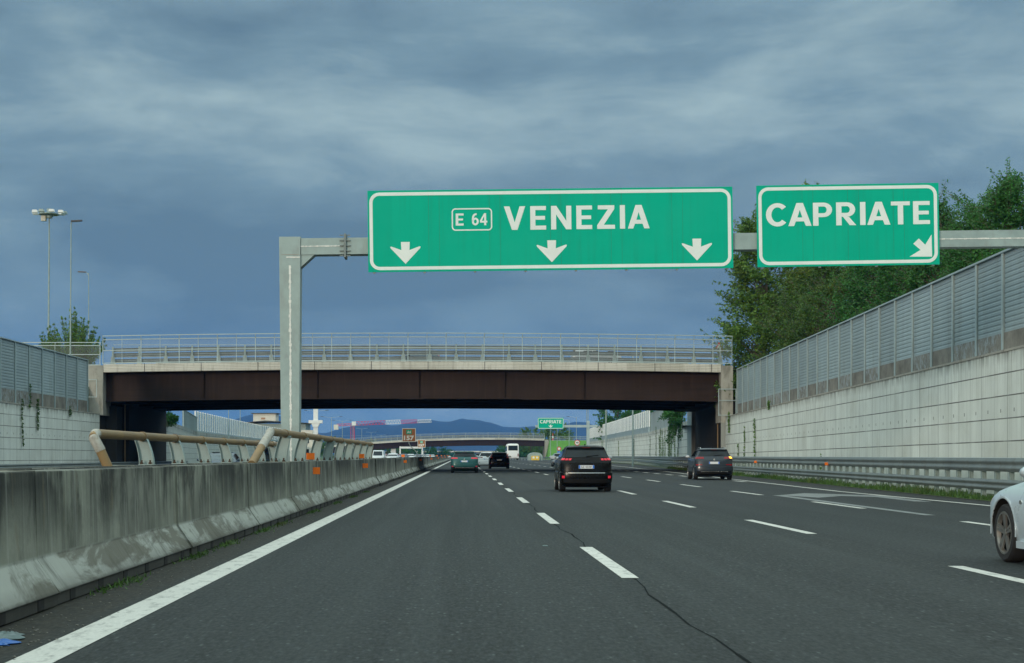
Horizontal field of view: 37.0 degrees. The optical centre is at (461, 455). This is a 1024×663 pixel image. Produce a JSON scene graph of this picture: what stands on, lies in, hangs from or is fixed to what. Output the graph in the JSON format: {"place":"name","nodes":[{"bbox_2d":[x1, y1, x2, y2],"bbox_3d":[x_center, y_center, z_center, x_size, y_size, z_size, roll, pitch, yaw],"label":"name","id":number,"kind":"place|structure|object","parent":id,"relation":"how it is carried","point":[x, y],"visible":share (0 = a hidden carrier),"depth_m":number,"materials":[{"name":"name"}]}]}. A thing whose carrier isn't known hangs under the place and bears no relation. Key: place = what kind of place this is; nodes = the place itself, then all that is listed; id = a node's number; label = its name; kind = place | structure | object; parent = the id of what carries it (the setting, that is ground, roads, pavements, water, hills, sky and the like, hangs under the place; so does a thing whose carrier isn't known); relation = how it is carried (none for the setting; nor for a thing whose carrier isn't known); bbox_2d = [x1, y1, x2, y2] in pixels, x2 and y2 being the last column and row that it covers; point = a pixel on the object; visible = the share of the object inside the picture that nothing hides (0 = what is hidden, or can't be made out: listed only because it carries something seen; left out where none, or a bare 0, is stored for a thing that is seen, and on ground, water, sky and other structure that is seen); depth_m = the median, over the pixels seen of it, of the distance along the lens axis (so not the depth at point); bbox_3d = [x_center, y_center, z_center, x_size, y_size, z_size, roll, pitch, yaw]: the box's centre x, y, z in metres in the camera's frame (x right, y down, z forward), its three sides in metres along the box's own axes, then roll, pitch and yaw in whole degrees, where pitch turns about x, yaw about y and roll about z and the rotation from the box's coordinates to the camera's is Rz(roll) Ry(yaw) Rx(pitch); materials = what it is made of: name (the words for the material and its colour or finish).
{"place":"outdoors","nodes":[
{"label":"outdoors","id":0,"kind":"place"},
{"bbox_2d":[88,387,167,425],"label":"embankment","id":1,"kind":"structure","parent":0,"point":[88,406],"depth_m":114.70,"materials":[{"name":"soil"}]},
{"bbox_2d":[38,306,107,364],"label":"spiky bush","id":2,"kind":"object","parent":1,"relation":"on","point":[76,328],"visible":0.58,"depth_m":118.79,"materials":[{"name":"green plant"}]},
{"bbox_2d":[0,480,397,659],"bbox_3d":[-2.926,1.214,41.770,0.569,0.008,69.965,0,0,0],"label":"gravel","id":3,"kind":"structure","parent":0,"point":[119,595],"depth_m":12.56,"materials":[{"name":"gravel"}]},
{"bbox_2d":[238,413,312,459],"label":"white building","id":4,"kind":"structure","parent":0,"point":[259,418],"depth_m":421.00,"materials":[{"name":"metal"}]},
{"bbox_2d":[392,350,440,356],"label":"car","id":5,"kind":"object","parent":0,"point":[420,355],"visible":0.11,"depth_m":123.17,"materials":[{"name":"grey metal"}]},
{"bbox_2d":[199,414,650,454],"bbox_3d":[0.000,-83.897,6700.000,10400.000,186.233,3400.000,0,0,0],"label":"hills","id":6,"kind":"structure","parent":0,"point":[473,427],"depth_m":5991.02,"materials":[{"name":"blue"}]},
{"bbox_2d":[266,456,651,466],"bbox_3d":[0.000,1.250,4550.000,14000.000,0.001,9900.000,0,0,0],"label":"ground","id":7,"kind":"structure","parent":0,"point":[519,458],"depth_m":488.55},
{"bbox_2d":[0,401,99,463],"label":"retaining wall","id":8,"kind":"structure","parent":7,"relation":"on","point":[60,436],"depth_m":99.18,"materials":[{"name":"concrete"}]},
{"bbox_2d":[21,398,24,446],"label":"creeper plant","id":9,"kind":"object","parent":8,"relation":"attached to","point":[22,409],"visible":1,"depth_m":93.59,"materials":[{"name":"green plant"}]},
{"bbox_2d":[36,398,39,430],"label":"creeper plant","id":10,"kind":"object","parent":8,"relation":"attached to","point":[38,408],"visible":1,"depth_m":97.03,"materials":[{"name":"green plant"}]},
{"bbox_2d":[0,337,87,411],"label":"noise barrier","id":11,"kind":"object","parent":8,"relation":"on","point":[55,379],"visible":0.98,"depth_m":98.93,"materials":[{"name":"metal"}]},
{"bbox_2d":[166,424,260,462],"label":"retaining wall","id":12,"kind":"structure","parent":7,"relation":"on","point":[191,452],"depth_m":206.03,"materials":[{"name":"grey concrete"}]},
{"bbox_2d":[166,411,178,427],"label":"ivy bush","id":13,"kind":"object","parent":12,"relation":"attached to","point":[172,419],"visible":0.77,"depth_m":149.70,"materials":[{"name":"green plant"}]},
{"bbox_2d":[182,411,196,434],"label":"noise barrier","id":14,"kind":"object","parent":12,"relation":"on","point":[189,420],"visible":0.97,"depth_m":194.96,"materials":[{"name":"metal"}]},
{"bbox_2d":[194,411,280,441],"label":"glazed noise barrier","id":15,"kind":"object","parent":12,"relation":"on","point":[211,424],"visible":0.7,"depth_m":268.50,"materials":[{"name":"glass"}]},
{"bbox_2d":[334,419,430,439],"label":"tower crane","id":16,"kind":"object","parent":7,"relation":"on","point":[354,423],"visible":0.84,"depth_m":699.64,"materials":[{"name":"red paint"}]},
{"bbox_2d":[415,447,436,454],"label":"tree","id":17,"kind":"object","parent":7,"relation":"on","point":[428,451],"visible":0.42,"depth_m":897.21,"materials":[{"name":"green plant"}]},
{"bbox_2d":[430,446,448,455],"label":"tree","id":18,"kind":"object","parent":7,"relation":"on","point":[443,452],"visible":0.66,"depth_m":907.84,"materials":[{"name":"green plant"}]},
{"bbox_2d":[333,438,548,458],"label":"road overpass","id":19,"kind":"object","parent":7,"relation":"on","point":[392,445],"visible":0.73,"depth_m":578.88,"materials":[{"name":"concrete"}]},
{"bbox_2d":[335,434,544,444],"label":"bridge guardrail","id":20,"kind":"object","parent":19,"relation":"on","point":[456,436],"visible":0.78,"depth_m":579.51,"materials":[{"name":"metal"}]},
{"bbox_2d":[335,433,544,442],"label":"bridge fence","id":21,"kind":"object","parent":19,"relation":"on","point":[443,438],"visible":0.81,"depth_m":578.02,"materials":[{"name":"metal"}]},
{"bbox_2d":[519,446,533,456],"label":"tree","id":22,"kind":"object","parent":7,"relation":"on","point":[521,453],"visible":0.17,"depth_m":687.34,"materials":[{"name":"green plant"}]},
{"bbox_2d":[518,427,545,452],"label":"tree","id":23,"kind":"object","parent":7,"relation":"on","point":[528,448],"visible":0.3,"depth_m":654.51,"materials":[{"name":"green plant"}]},
{"bbox_2d":[540,423,574,440],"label":"tree","id":24,"kind":"object","parent":7,"relation":"on","point":[562,434],"visible":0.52,"depth_m":638.03,"materials":[{"name":"green plant"}]},
{"bbox_2d":[590,421,686,466],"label":"retaining wall","id":25,"kind":"structure","parent":7,"relation":"on","point":[645,444],"depth_m":222.63,"materials":[{"name":"concrete"}]},
{"bbox_2d":[590,410,649,441],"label":"glazed noise barrier","id":26,"kind":"object","parent":25,"relation":"on","point":[620,428],"visible":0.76,"depth_m":266.61,"materials":[{"name":"glass"}]},
{"bbox_2d":[650,411,669,430],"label":"noise barrier","id":27,"kind":"object","parent":25,"relation":"on","point":[659,424],"visible":0.46,"depth_m":201.47,"materials":[{"name":"metal"}]},
{"bbox_2d":[657,411,686,445],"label":"ivy bush","id":28,"kind":"object","parent":25,"relation":"attached to","point":[676,420],"visible":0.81,"depth_m":155.01,"materials":[{"name":"green plant"}]},
{"bbox_2d":[725,345,1023,493],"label":"retaining wall","id":29,"kind":"structure","parent":7,"relation":"on","point":[971,407],"depth_m":58.19,"materials":[{"name":"concrete"}]},
{"bbox_2d":[736,248,1023,412],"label":"noise barrier","id":30,"kind":"object","parent":29,"relation":"on","point":[974,309],"visible":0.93,"depth_m":59.42,"materials":[{"name":"metal"}]},
{"bbox_2d":[0,458,1023,662],"bbox_3d":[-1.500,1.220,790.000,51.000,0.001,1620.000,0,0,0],"label":"road","id":31,"kind":"structure","parent":0,"point":[442,564],"depth_m":14.48,"materials":[{"name":"asphalt"}]},
{"bbox_2d":[0,631,24,645],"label":"plastic litter","id":32,"kind":"object","parent":31,"relation":"on","point":[7,637],"visible":1,"depth_m":10.08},
{"bbox_2d":[0,470,60,625],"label":"concrete barrier","id":33,"kind":"object","parent":31,"relation":"on","point":[28,587],"visible":1,"depth_m":11.79,"materials":[{"name":"concrete"}]},
{"bbox_2d":[31,465,134,469],"bbox_3d":[-5.600,0.704,22.230,0.826,1.092,6.060,0,0,0],"label":"concrete barrier","id":34,"kind":"object","parent":31,"relation":"on","point":[44,468],"visible":0.06,"depth_m":21.89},
{"bbox_2d":[0,461,187,467],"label":"guardrail","id":35,"kind":"object","parent":31,"relation":"on","point":[39,465],"visible":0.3,"depth_m":97.41,"materials":[{"name":"metal"}]},
{"bbox_2d":[35,466,191,604],"bbox_3d":[-3.665,0.668,15.430,0.826,1.092,6.060,0,0,0],"label":"concrete barrier","id":36,"kind":"object","parent":31,"relation":"on","point":[100,527],"visible":0.84,"depth_m":14.60,"materials":[{"name":"concrete"}]},
{"bbox_2d":[135,463,198,466],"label":"concrete barrier","id":37,"kind":"object","parent":31,"relation":"on","point":[168,464],"visible":0.06,"depth_m":28.32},
{"bbox_2d":[89,429,276,465],"bbox_3d":[-5.636,-0.105,37.126,0.407,0.641,27.009,0,0,0],"label":"tube guardrail","id":38,"kind":"object","parent":37,"relation":"on","point":[144,447],"visible":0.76,"depth_m":30.39,"materials":[{"name":"metal"}]},
{"bbox_2d":[165,463,259,555],"bbox_3d":[-3.651,0.667,21.530,0.826,1.092,6.060,0,0,0],"label":"concrete barrier","id":39,"kind":"object","parent":31,"relation":"on","point":[212,509],"visible":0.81,"depth_m":20.85,"materials":[{"name":"concrete"}]},
{"bbox_2d":[197,452,239,462],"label":"car","id":40,"kind":"object","parent":31,"relation":"on","point":[215,457],"visible":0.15,"depth_m":70.85,"materials":[{"name":"white paint"}]},
{"bbox_2d":[86,490,369,597],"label":"weeds","id":41,"kind":"object","parent":31,"relation":"on","point":[132,579],"visible":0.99,"depth_m":18.62,"materials":[{"name":"green plant"}]},
{"bbox_2d":[6,461,449,662],"bbox_3d":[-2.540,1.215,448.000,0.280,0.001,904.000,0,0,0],"label":"edge line","id":42,"kind":"object","parent":31,"relation":"on","point":[62,647],"depth_m":12.65,"materials":[{"name":"white paint"}]},
{"bbox_2d":[247,462,300,529],"bbox_3d":[-3.643,0.668,27.630,0.826,1.092,6.060,0,0,0],"label":"concrete barrier","id":43,"kind":"object","parent":31,"relation":"on","point":[270,501],"visible":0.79,"depth_m":27.15,"materials":[{"name":"concrete"}]},
{"bbox_2d":[287,461,326,515],"bbox_3d":[-3.638,0.665,33.730,0.826,1.092,6.060,0,0,0],"label":"concrete barrier","id":44,"kind":"object","parent":31,"relation":"on","point":[306,495],"visible":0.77,"depth_m":33.22,"materials":[{"name":"concrete"}]},
{"bbox_2d":[306,453,319,473],"bbox_3d":[-3.433,0.185,35.309,0.315,0.490,0.042,0,0,0],"label":"delineator","id":45,"kind":"object","parent":44,"relation":"attached to","point":[310,457],"visible":0.88,"depth_m":35.29,"materials":[{"name":"plastic"}]},
{"bbox_2d":[309,409,322,440],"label":"white pylon","id":46,"kind":"object","parent":31,"relation":"on","point":[315,422],"visible":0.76,"depth_m":249.70,"materials":[{"name":"metal"}]},
{"bbox_2d":[319,460,345,505],"bbox_3d":[-3.652,0.675,39.830,0.826,1.092,6.060,0,0,0],"label":"concrete barrier","id":47,"kind":"object","parent":31,"relation":"on","point":[331,491],"visible":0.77,"depth_m":39.61,"materials":[{"name":"concrete"}]},
{"bbox_2d":[339,459,360,498],"bbox_3d":[-3.648,0.669,45.930,0.826,1.092,6.060,0,0,0],"label":"concrete barrier","id":48,"kind":"object","parent":31,"relation":"on","point":[348,485],"visible":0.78,"depth_m":45.69,"materials":[{"name":"concrete"}]},
{"bbox_2d":[354,459,370,492],"bbox_3d":[-3.664,0.678,52.030,0.826,1.092,6.060,0,0,0],"label":"concrete barrier","id":49,"kind":"object","parent":31,"relation":"on","point":[362,483],"visible":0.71,"depth_m":52.00,"materials":[{"name":"concrete"}]},
{"bbox_2d":[366,459,379,488],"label":"concrete barrier","id":50,"kind":"object","parent":31,"relation":"on","point":[372,480],"visible":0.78,"depth_m":58.14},
{"bbox_2d":[248,428,373,462],"bbox_3d":[-3.658,-0.157,44.476,0.354,0.758,34.312,0,0,0],"label":"tube guardrail","id":51,"kind":"object","parent":50,"relation":"on","point":[285,436],"visible":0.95,"depth_m":36.53,"materials":[{"name":"metal"}]},
{"bbox_2d":[372,450,385,457],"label":"van","id":52,"kind":"object","parent":31,"relation":"on","point":[378,453],"visible":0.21,"depth_m":218.15,"materials":[{"name":"white paint"}]},
{"bbox_2d":[375,459,387,485],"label":"concrete barrier","id":53,"kind":"object","parent":31,"relation":"on","point":[382,479],"visible":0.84,"depth_m":63.53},
{"bbox_2d":[381,458,392,482],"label":"concrete barrier","id":54,"kind":"object","parent":31,"relation":"on","point":[388,476],"visible":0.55,"depth_m":70.99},
{"bbox_2d":[389,458,398,480],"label":"concrete barrier","id":55,"kind":"object","parent":31,"relation":"on","point":[394,475],"visible":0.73,"depth_m":76.24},
{"bbox_2d":[395,458,403,478],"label":"concrete barrier","id":56,"kind":"object","parent":31,"relation":"on","point":[398,467],"visible":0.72,"depth_m":82.40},
{"bbox_2d":[88,361,737,461],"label":"road overpass","id":57,"kind":"object","parent":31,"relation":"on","point":[144,397],"visible":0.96,"depth_m":115.89,"materials":[{"name":"metal"}]},
{"bbox_2d":[23,342,100,354],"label":"bridge fence","id":58,"kind":"object","parent":57,"relation":"on","point":[68,345],"visible":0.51,"depth_m":115.37,"materials":[{"name":"metal"}]},
{"bbox_2d":[110,344,722,365],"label":"bridge guardrail","id":59,"kind":"object","parent":57,"relation":"on","point":[429,353],"visible":0.8,"depth_m":116.31,"materials":[{"name":"metal"}]},
{"bbox_2d":[102,333,732,363],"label":"bridge fence","id":60,"kind":"object","parent":57,"relation":"on","point":[369,347],"visible":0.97,"depth_m":115.02,"materials":[{"name":"metal"}]},
{"bbox_2d":[175,361,688,363],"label":"bridge guardrail","id":61,"kind":"object","parent":57,"relation":"on","point":[476,361],"visible":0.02,"depth_m":133.00,"materials":[{"name":"metal"}]},
{"bbox_2d":[570,350,622,362],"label":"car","id":62,"kind":"object","parent":57,"relation":"on","point":[596,356],"visible":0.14,"depth_m":122.13,"materials":[{"name":"grey metal"}]},
{"bbox_2d":[416,457,420,470],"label":"concrete barrier","id":63,"kind":"object","parent":31,"relation":"on","point":[418,467],"visible":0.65,"depth_m":118.57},
{"bbox_2d":[402,428,417,456],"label":"kilometre sign","id":64,"kind":"object","parent":63,"relation":"on","point":[408,434],"visible":0.98,"depth_m":120.00,"materials":[{"name":"metal"}]},
{"bbox_2d":[448,451,480,472],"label":"car","id":65,"kind":"object","parent":31,"relation":"on","point":[464,460],"visible":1,"depth_m":107.15,"materials":[{"name":"teal paint"}]},
{"bbox_2d":[476,452,491,466],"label":"car","id":66,"kind":"object","parent":31,"relation":"on","point":[483,460],"visible":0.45,"depth_m":163.16,"materials":[{"name":"white paint"}]},
{"bbox_2d":[486,452,510,468],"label":"car","id":67,"kind":"object","parent":31,"relation":"on","point":[498,459],"visible":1,"depth_m":141.15,"materials":[{"name":"black paint"}]},
{"bbox_2d":[506,444,518,459],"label":"coach bus","id":68,"kind":"object","parent":31,"relation":"on","point":[512,450],"visible":0.7,"depth_m":324.09,"materials":[{"name":"white paint"}]},
{"bbox_2d":[527,452,541,459],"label":"crash cushion","id":69,"kind":"object","parent":31,"relation":"on","point":[534,456],"visible":0.89,"depth_m":389.00,"materials":[{"name":"plastic"}]},
{"bbox_2d":[535,421,597,444],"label":"sign gantry","id":70,"kind":"object","parent":31,"relation":"on","point":[588,425],"visible":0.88,"depth_m":281.00,"materials":[{"name":"metal"}]},
{"bbox_2d":[538,418,563,428],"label":"motorway sign","id":71,"kind":"object","parent":70,"relation":"attached to","point":[550,423],"visible":1,"depth_m":280.87,"materials":[{"name":"metal"}]},
{"bbox_2d":[549,444,611,490],"bbox_3d":[4.179,0.412,53.353,2.226,1.615,4.306,0,0,0],"label":"car","id":72,"kind":"object","parent":31,"relation":"on","point":[584,465],"visible":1,"depth_m":51.36,"materials":[{"name":"black paint"}]},
{"bbox_2d":[605,410,606,452],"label":"street lamp","id":73,"kind":"object","parent":31,"relation":"on","point":[606,430],"visible":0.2,"depth_m":203.94,"materials":[{"name":"metal"}]},
{"bbox_2d":[608,351,633,466],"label":"street lamp","id":74,"kind":"object","parent":31,"relation":"on","point":[632,432],"visible":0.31,"depth_m":167.92,"materials":[{"name":"metal"}]},
{"bbox_2d":[495,480,751,662],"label":"crack seal","id":75,"kind":"object","parent":31,"relation":"on","point":[737,654],"visible":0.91,"depth_m":11.72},
{"bbox_2d":[279,230,1023,460],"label":"sign gantry","id":76,"kind":"object","parent":31,"relation":"on","point":[297,255],"visible":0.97,"depth_m":40.05,"materials":[{"name":"metal"}]},
{"bbox_2d":[367,187,732,273],"bbox_3d":[2.307,-5.892,40.023,9.530,2.154,0.154,-1,0,0],"label":"motorway sign","id":77,"kind":"object","parent":76,"relation":"attached to","point":[575,229],"visible":1,"depth_m":39.95,"materials":[{"name":"metal"}]},
{"bbox_2d":[756,183,939,268],"bbox_3d":[10.079,-6.006,40.023,4.755,2.158,0.154,-1,0,0],"label":"motorway sign","id":78,"kind":"object","parent":76,"relation":"attached to","point":[875,225],"visible":1,"depth_m":39.95,"materials":[{"name":"metal"}]},
{"bbox_2d":[685,447,732,479],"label":"car","id":79,"kind":"object","parent":31,"relation":"on","point":[710,462],"visible":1,"depth_m":76.70,"materials":[{"name":"grey paint"}]},
{"bbox_2d":[481,462,1023,582],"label":"lane line","id":80,"kind":"object","parent":31,"relation":"on","point":[616,568],"visible":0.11,"depth_m":18.99,"materials":[{"name":"white paint"}]},
{"bbox_2d":[620,466,989,505],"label":"edge line","id":81,"kind":"object","parent":31,"relation":"on","point":[841,491],"visible":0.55,"depth_m":50.36,"materials":[{"name":"white paint"}]},
{"bbox_2d":[772,493,929,514],"bbox_3d":[11.090,1.215,40.400,3.320,0.001,18.400,0,0,0],"label":"arrow marking","id":82,"kind":"object","parent":31,"relation":"on","point":[816,495],"visible":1,"depth_m":44.37,"materials":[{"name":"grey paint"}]},
{"bbox_2d":[990,467,1023,561],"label":"car","id":83,"kind":"object","parent":31,"relation":"on","point":[1007,517],"visible":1,"depth_m":17.40,"materials":[{"name":"silver metal"}]},
{"bbox_2d":[0,0,1023,432],"label":"sky","id":84,"kind":"structure","parent":0,"point":[186,138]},
{"bbox_2d":[542,441,585,458],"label":"embankment","id":85,"kind":"structure","parent":0,"point":[556,444],"depth_m":573.25,"materials":[{"name":"green plant"}]},
{"bbox_2d":[611,462,993,500],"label":"verge","id":86,"kind":"structure","parent":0,"point":[988,494],"depth_m":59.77,"materials":[{"name":"plant"}]},
{"bbox_2d":[610,456,684,467],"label":"guardrail","id":87,"kind":"object","parent":86,"relation":"on","point":[664,461],"visible":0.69,"depth_m":178.24,"materials":[{"name":"metal"}]},
{"bbox_2d":[682,456,1023,496],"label":"guardrail","id":88,"kind":"object","parent":86,"relation":"on","point":[997,466],"visible":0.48,"depth_m":53.51,"materials":[{"name":"metal"}]},
{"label":"terrain","id":89,"kind":"structure","parent":0,"visible":0},
{"bbox_2d":[593,410,640,440],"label":"round tree","id":90,"kind":"object","parent":89,"relation":"on","point":[627,413],"visible":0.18,"depth_m":327.20,"materials":[{"name":"green plant"}]},
{"bbox_2d":[699,204,800,406],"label":"poplar tree","id":91,"kind":"object","parent":89,"relation":"on","point":[745,271],"visible":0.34,"depth_m":117.12,"materials":[{"name":"green plant"}]},
{"bbox_2d":[747,179,842,362],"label":"poplar tree","id":92,"kind":"object","parent":89,"relation":"on","point":[784,274],"visible":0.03,"depth_m":116.44,"materials":[{"name":"green plant"}]},
{"bbox_2d":[750,267,847,350],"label":"poplar tree","id":93,"kind":"object","parent":89,"relation":"on","point":[769,310],"visible":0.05,"depth_m":111.38,"materials":[{"name":"green plant"}]},
{"bbox_2d":[745,266,860,367],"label":"tree","id":94,"kind":"object","parent":89,"relation":"on","point":[787,312],"visible":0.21,"depth_m":103.94,"materials":[{"name":"green plant"}]},
{"bbox_2d":[768,266,873,347],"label":"poplar tree","id":95,"kind":"object","parent":89,"relation":"on","point":[828,277],"visible":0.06,"depth_m":107.47,"materials":[{"name":"green plant"}]},
{"bbox_2d":[775,272,870,348],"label":"poplar tree","id":96,"kind":"object","parent":89,"relation":"on","point":[801,333],"visible":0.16,"depth_m":96.70,"materials":[{"name":"green plant"}]},
{"bbox_2d":[808,265,910,328],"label":"poplar tree","id":97,"kind":"object","parent":89,"relation":"on","point":[854,293],"visible":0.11,"depth_m":92.58,"materials":[{"name":"green plant"}]},
{"bbox_2d":[847,265,930,315],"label":"poplar tree","id":98,"kind":"object","parent":89,"relation":"on","point":[884,285],"visible":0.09,"depth_m":87.31,"materials":[{"name":"green plant"}]},
{"bbox_2d":[859,179,962,310],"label":"poplar tree","id":99,"kind":"object","parent":89,"relation":"on","point":[917,273],"visible":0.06,"depth_m":82.82,"materials":[{"name":"green plant"}]},
{"bbox_2d":[914,222,1000,280],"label":"tree","id":100,"kind":"object","parent":89,"relation":"on","point":[952,253],"visible":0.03,"depth_m":75.56,"materials":[{"name":"green plant"}]},
{"bbox_2d":[917,157,1023,283],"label":"tree","id":101,"kind":"object","parent":89,"relation":"on","point":[1007,194],"visible":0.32,"depth_m":73.69,"materials":[{"name":"green plant"}]},
{"bbox_2d":[938,176,1021,274],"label":"tree","id":102,"kind":"object","parent":89,"relation":"on","point":[959,226],"visible":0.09,"depth_m":79.28,"materials":[{"name":"green plant"}]},
{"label":"terrain","id":103,"kind":"structure","parent":0,"visible":0},
{"bbox_2d":[32,209,67,335],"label":"floodlight mast","id":104,"kind":"object","parent":103,"relation":"on","point":[49,214],"visible":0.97,"depth_m":149.92,"materials":[{"name":"metal"}]},
{"bbox_2d":[70,220,82,354],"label":"street lamp","id":105,"kind":"object","parent":103,"relation":"on","point":[70,274],"visible":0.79,"depth_m":112.16,"materials":[{"name":"metal"}]},
{"bbox_2d":[78,271,88,338],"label":"street lamp","id":106,"kind":"object","parent":103,"relation":"on","point":[88,296],"visible":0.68,"depth_m":149.96,"materials":[{"name":"metal"}]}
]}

